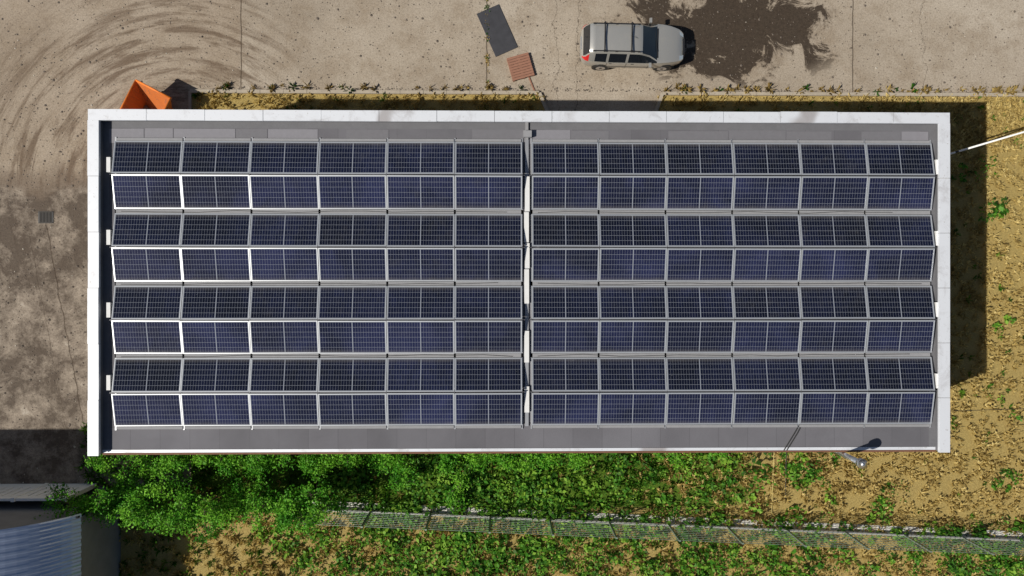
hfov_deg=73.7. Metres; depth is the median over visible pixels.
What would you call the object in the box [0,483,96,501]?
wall
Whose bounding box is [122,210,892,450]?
roof cables
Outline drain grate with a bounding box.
[38,211,53,222]
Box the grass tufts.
[73,0,1023,575]
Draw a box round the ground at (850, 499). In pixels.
[108,93,1023,575]
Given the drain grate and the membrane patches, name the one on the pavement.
the drain grate
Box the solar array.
[106,122,937,429]
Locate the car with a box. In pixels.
[579,18,684,70]
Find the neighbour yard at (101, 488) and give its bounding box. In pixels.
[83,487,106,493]
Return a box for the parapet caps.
[87,109,949,455]
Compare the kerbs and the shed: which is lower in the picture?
the shed
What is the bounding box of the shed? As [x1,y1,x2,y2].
[0,494,120,575]
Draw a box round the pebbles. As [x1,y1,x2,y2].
[0,0,1023,482]
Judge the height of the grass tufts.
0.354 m
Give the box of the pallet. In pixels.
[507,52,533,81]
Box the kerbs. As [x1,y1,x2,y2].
[188,89,1023,110]
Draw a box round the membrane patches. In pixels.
[109,128,927,143]
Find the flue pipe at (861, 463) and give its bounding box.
[833,452,867,468]
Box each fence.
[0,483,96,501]
[298,501,1023,554]
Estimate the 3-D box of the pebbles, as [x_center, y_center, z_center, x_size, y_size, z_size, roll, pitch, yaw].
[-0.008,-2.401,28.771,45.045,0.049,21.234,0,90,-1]
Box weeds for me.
[236,154,1023,575]
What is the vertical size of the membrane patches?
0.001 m
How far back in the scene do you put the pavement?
28.65 m
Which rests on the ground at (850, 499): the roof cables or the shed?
the shed
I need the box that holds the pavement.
[0,0,1023,486]
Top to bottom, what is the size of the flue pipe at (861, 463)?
3.600 m
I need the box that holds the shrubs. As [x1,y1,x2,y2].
[34,440,731,545]
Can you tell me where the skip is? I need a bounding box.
[120,79,172,108]
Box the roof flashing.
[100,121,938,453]
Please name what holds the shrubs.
on the ground at (850, 499)
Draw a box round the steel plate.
[477,4,517,56]
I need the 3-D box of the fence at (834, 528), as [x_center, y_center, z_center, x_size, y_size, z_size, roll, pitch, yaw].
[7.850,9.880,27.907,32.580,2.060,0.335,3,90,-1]
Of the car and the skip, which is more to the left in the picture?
the skip
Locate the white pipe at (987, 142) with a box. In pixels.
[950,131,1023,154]
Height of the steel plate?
0.030 m
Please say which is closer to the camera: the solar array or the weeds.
the solar array
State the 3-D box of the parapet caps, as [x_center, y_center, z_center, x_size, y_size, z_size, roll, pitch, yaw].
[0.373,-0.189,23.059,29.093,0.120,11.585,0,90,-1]
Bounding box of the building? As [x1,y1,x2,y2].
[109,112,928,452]
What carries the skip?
on the pavement

